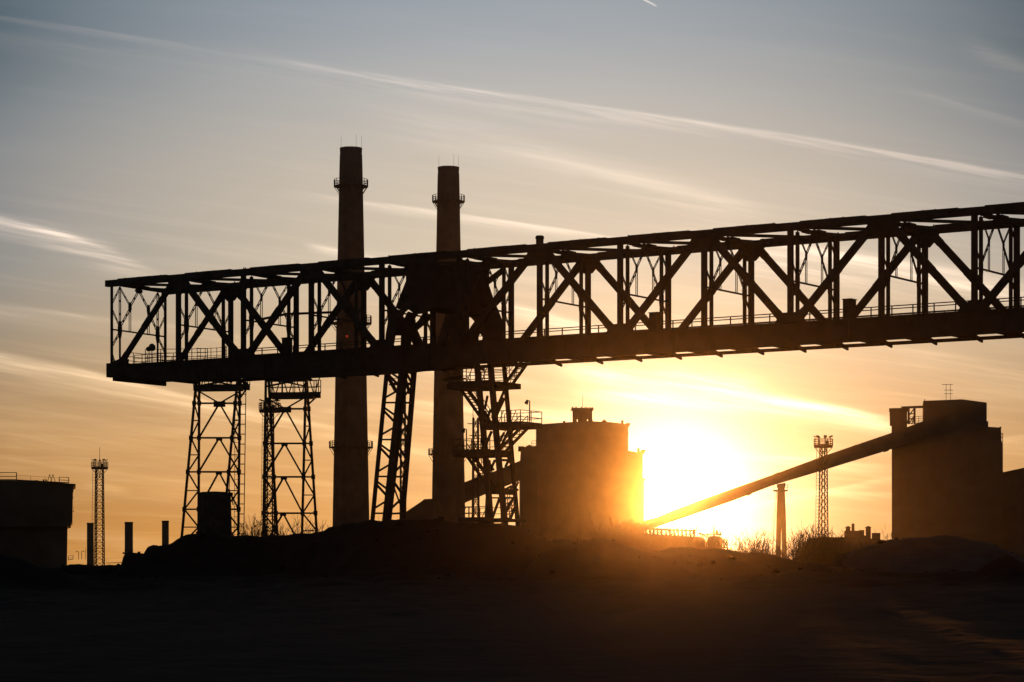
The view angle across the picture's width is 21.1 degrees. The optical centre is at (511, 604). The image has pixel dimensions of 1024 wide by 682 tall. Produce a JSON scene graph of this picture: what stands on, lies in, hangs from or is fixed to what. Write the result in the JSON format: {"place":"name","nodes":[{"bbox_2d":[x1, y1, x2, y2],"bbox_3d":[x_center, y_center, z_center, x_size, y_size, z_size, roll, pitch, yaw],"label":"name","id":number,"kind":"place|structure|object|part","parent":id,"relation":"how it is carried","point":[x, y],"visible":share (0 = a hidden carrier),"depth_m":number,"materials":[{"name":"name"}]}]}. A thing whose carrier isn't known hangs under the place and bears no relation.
{"place":"outdoors","nodes":[
{"label":"outdoors","id":0,"kind":"place"},
{"bbox_2d":[0,519,1023,681],"bbox_3d":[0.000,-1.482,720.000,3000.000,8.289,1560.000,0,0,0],"label":"ground","id":1,"kind":"structure","parent":0,"point":[599,609],"depth_m":92.00,"materials":[{"name":"brown soil"}]},
{"bbox_2d":[0,472,75,567],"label":"hopper building","id":2,"kind":"structure","parent":1,"relation":"on","point":[36,517],"depth_m":430.00,"materials":[{"name":"concrete"}]},
{"bbox_2d":[87,523,93,564],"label":"round stack","id":3,"kind":"object","parent":1,"relation":"on","point":[90,543],"visible":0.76,"depth_m":519.44,"materials":[{"name":"concrete"}]},
{"bbox_2d":[68,548,121,562],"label":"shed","id":4,"kind":"structure","parent":1,"relation":"on","point":[85,556],"depth_m":640.99,"materials":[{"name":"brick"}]},
{"bbox_2d":[91,447,107,565],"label":"floodlight mast","id":5,"kind":"object","parent":1,"relation":"on","point":[99,463],"visible":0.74,"depth_m":559.51,"materials":[{"name":"metal"}]},
{"bbox_2d":[124,522,132,552],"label":"round stack","id":6,"kind":"object","parent":1,"relation":"on","point":[128,536],"visible":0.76,"depth_m":419.44,"materials":[{"name":"concrete"}]},
{"bbox_2d":[162,521,168,544],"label":"round stack","id":7,"kind":"object","parent":1,"relation":"on","point":[165,532],"visible":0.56,"depth_m":429.52,"materials":[{"name":"concrete"}]},
{"bbox_2d":[180,378,249,536],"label":"lattice pylon","id":8,"kind":"object","parent":1,"relation":"on","point":[214,386],"visible":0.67,"depth_m":300.17,"materials":[{"name":"metal"}]},
{"bbox_2d":[197,473,233,535],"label":"tapered tank","id":9,"kind":"object","parent":1,"relation":"on","point":[214,511],"visible":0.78,"depth_m":223.83,"materials":[{"name":"metal"}]},
{"bbox_2d":[226,514,272,535],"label":"dry shrub","id":10,"kind":"object","parent":1,"relation":"on","point":[256,533],"visible":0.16,"depth_m":191.01,"materials":[{"name":"brown plant"}]},
{"bbox_2d":[243,516,279,536],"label":"dry shrub","id":11,"kind":"object","parent":1,"relation":"on","point":[260,527],"visible":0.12,"depth_m":192.47,"materials":[{"name":"brown plant"}]},
{"bbox_2d":[259,399,280,535],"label":"floodlight mast","id":12,"kind":"object","parent":1,"relation":"on","point":[261,411],"visible":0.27,"depth_m":429.63,"materials":[{"name":"metal"}]},
{"bbox_2d":[266,524,302,535],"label":"dry shrub","id":13,"kind":"object","parent":1,"relation":"on","point":[280,528],"visible":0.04,"depth_m":190.81,"materials":[{"name":"brown plant"}]},
{"bbox_2d":[262,378,320,534],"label":"lattice pylon","id":14,"kind":"object","parent":1,"relation":"on","point":[305,394],"visible":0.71,"depth_m":298.92,"materials":[{"name":"metal"}]},
{"bbox_2d":[278,513,315,534],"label":"dry shrub","id":15,"kind":"object","parent":1,"relation":"on","point":[306,528],"visible":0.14,"depth_m":192.74,"materials":[{"name":"brown plant"}]},
{"bbox_2d":[303,519,328,533],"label":"dry shrub","id":16,"kind":"object","parent":1,"relation":"on","point":[317,526],"visible":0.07,"depth_m":192.38,"materials":[{"name":"brown plant"}]},
{"bbox_2d":[329,136,372,525],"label":"brick chimney","id":17,"kind":"object","parent":1,"relation":"on","point":[350,447],"visible":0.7,"depth_m":517.65,"materials":[{"name":"paint"}]},
{"bbox_2d":[370,368,416,520],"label":"bridge pier","id":18,"kind":"structure","parent":1,"relation":"on","point":[402,383],"depth_m":223.90,"materials":[{"name":"metal"}]},
{"bbox_2d":[105,202,1023,385],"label":"gantry bridge","id":19,"kind":"structure","parent":18,"relation":"on","point":[790,329],"depth_m":214.71,"materials":[{"name":"metal"}]},
{"bbox_2d":[146,344,155,361],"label":"deck floodlight","id":20,"kind":"object","parent":19,"relation":"on","point":[151,346],"visible":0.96,"depth_m":241.94,"materials":[{"name":"paint"}]},
{"bbox_2d":[282,337,291,353],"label":"equipment cabinet","id":21,"kind":"object","parent":19,"relation":"on","point":[286,345],"visible":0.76,"depth_m":233.32,"materials":[{"name":"metal"}]},
{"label":"door","id":22,"kind":"part","parent":21,"relation":"part of","materials":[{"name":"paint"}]},
{"bbox_2d":[385,258,501,348],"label":"pylon head","id":23,"kind":"object","parent":19,"relation":"on","point":[430,285],"visible":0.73,"depth_m":222.50},
{"bbox_2d":[535,235,543,243],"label":"roof ventilator","id":24,"kind":"object","parent":19,"relation":"on","point":[539,239],"visible":1,"depth_m":214.98,"materials":[{"name":"paint"}]},
{"bbox_2d":[648,312,663,330],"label":"equipment cabinet","id":25,"kind":"object","parent":19,"relation":"on","point":[655,320],"visible":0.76,"depth_m":213.04,"materials":[{"name":"metal"}]},
{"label":"door","id":26,"kind":"part","parent":25,"relation":"part of","materials":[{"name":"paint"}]},
{"bbox_2d":[842,298,856,318],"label":"equipment cabinet","id":27,"kind":"object","parent":19,"relation":"on","point":[849,307],"visible":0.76,"depth_m":203.76,"materials":[{"name":"metal"}]},
{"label":"door","id":28,"kind":"part","parent":27,"relation":"part of","materials":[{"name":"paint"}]},
{"bbox_2d":[399,396,405,518],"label":"lattice mast","id":29,"kind":"object","parent":1,"relation":"on","point":[403,444],"visible":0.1,"depth_m":419.60,"materials":[{"name":"metal"}]},
{"bbox_2d":[428,155,467,521],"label":"brick chimney","id":30,"kind":"object","parent":1,"relation":"on","point":[448,485],"visible":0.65,"depth_m":542.70,"materials":[{"name":"paint"}]},
{"bbox_2d":[406,458,536,536],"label":"conveyor gallery","id":31,"kind":"object","parent":1,"relation":"on","point":[526,473],"visible":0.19,"depth_m":560.00,"materials":[{"name":"paint"}]},
{"bbox_2d":[467,417,480,516],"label":"lattice mast","id":32,"kind":"object","parent":1,"relation":"on","point":[477,489],"visible":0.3,"depth_m":399.64,"materials":[{"name":"metal"}]},
{"bbox_2d":[442,361,541,525],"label":"bridge pier","id":33,"kind":"structure","parent":1,"relation":"on","point":[479,385],"depth_m":220.44,"materials":[{"name":"metal"}]},
{"bbox_2d":[61,516,1017,580],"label":"rubble","id":34,"kind":"object","parent":1,"relation":"on","point":[552,571],"visible":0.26,"depth_m":178.07,"materials":[{"name":"brown stone"}]},
{"bbox_2d":[245,515,895,571],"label":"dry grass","id":35,"kind":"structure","parent":1,"relation":"on","point":[836,557],"depth_m":208.95,"materials":[{"name":"brown plant"}]},
{"bbox_2d":[518,405,645,540],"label":"coal tower","id":36,"kind":"structure","parent":1,"relation":"on","point":[586,469],"depth_m":640.00,"materials":[{"name":"concrete"}]},
{"bbox_2d":[579,515,634,544],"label":"dry shrub","id":37,"kind":"object","parent":1,"relation":"on","point":[617,538],"visible":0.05,"depth_m":187.04,"materials":[{"name":"brown plant"}]},
{"bbox_2d":[583,516,736,551],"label":"reeds","id":38,"kind":"object","parent":1,"relation":"on","point":[655,542],"visible":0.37,"depth_m":204.86,"materials":[{"name":"brown plant"}]},
{"bbox_2d":[644,525,704,548],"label":"pipe rack","id":39,"kind":"object","parent":1,"relation":"on","point":[677,533],"visible":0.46,"depth_m":560.50,"materials":[{"name":"paint"}]},
{"bbox_2d":[699,524,727,548],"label":"domed tank","id":40,"kind":"object","parent":1,"relation":"on","point":[720,539],"visible":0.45,"depth_m":559.89,"materials":[{"name":"paint"}]},
{"bbox_2d":[714,531,757,552],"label":"dry shrub","id":41,"kind":"object","parent":1,"relation":"on","point":[739,548],"visible":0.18,"depth_m":208.65,"materials":[{"name":"brown plant"}]},
{"bbox_2d":[731,527,774,553],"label":"dry shrub","id":42,"kind":"object","parent":1,"relation":"on","point":[755,546],"visible":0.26,"depth_m":208.58,"materials":[{"name":"brown plant"}]},
{"bbox_2d":[617,421,922,547],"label":"conveyor gallery","id":43,"kind":"object","parent":1,"relation":"on","point":[902,437],"visible":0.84,"depth_m":595.00,"materials":[{"name":"brown metal"}]},
{"bbox_2d":[749,532,794,558],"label":"dry shrub","id":44,"kind":"object","parent":1,"relation":"on","point":[769,552],"visible":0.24,"depth_m":206.74,"materials":[{"name":"brown plant"}]},
{"bbox_2d":[771,483,787,557],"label":"conveyor trestle","id":45,"kind":"object","parent":1,"relation":"on","point":[780,515],"visible":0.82,"depth_m":595.60,"materials":[{"name":"metal"}]},
{"bbox_2d":[768,528,826,563],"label":"dry shrub","id":46,"kind":"object","parent":1,"relation":"on","point":[802,552],"visible":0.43,"depth_m":204.63,"materials":[{"name":"brown plant"}]},
{"bbox_2d":[783,523,844,565],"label":"dry shrub","id":47,"kind":"object","parent":1,"relation":"on","point":[822,558],"visible":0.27,"depth_m":206.36,"materials":[{"name":"brown plant"}]},
{"bbox_2d":[814,435,832,541],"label":"floodlight mast","id":48,"kind":"object","parent":1,"relation":"on","point":[826,445],"visible":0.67,"depth_m":469.64,"materials":[{"name":"metal"}]},
{"bbox_2d":[806,526,842,565],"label":"dry shrub","id":49,"kind":"object","parent":1,"relation":"on","point":[832,554],"visible":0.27,"depth_m":209.93,"materials":[{"name":"brown plant"}]},
{"bbox_2d":[830,529,854,553],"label":"dry shrub","id":50,"kind":"object","parent":1,"relation":"on","point":[839,549],"visible":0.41,"depth_m":219.00,"materials":[{"name":"brown plant"}]},
{"bbox_2d":[806,524,885,552],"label":"shed","id":51,"kind":"structure","parent":1,"relation":"on","point":[859,534],"depth_m":522.00,"materials":[{"name":"brick"}]},
{"bbox_2d":[850,536,876,548],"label":"dry shrub","id":52,"kind":"object","parent":1,"relation":"on","point":[867,544],"visible":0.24,"depth_m":221.31,"materials":[{"name":"brown plant"}]},
{"bbox_2d":[889,384,1002,548],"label":"bunker tower","id":53,"kind":"structure","parent":1,"relation":"on","point":[947,474],"depth_m":600.00,"materials":[{"name":"concrete"}]},
{"bbox_2d":[1003,468,1023,557],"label":"sloping shed","id":54,"kind":"structure","parent":1,"relation":"on","point":[1013,511],"depth_m":604.00,"materials":[{"name":"black"}]},
{"bbox_2d":[0,0,1023,564],"label":"sky","id":55,"kind":"structure","parent":0,"point":[138,138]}
]}

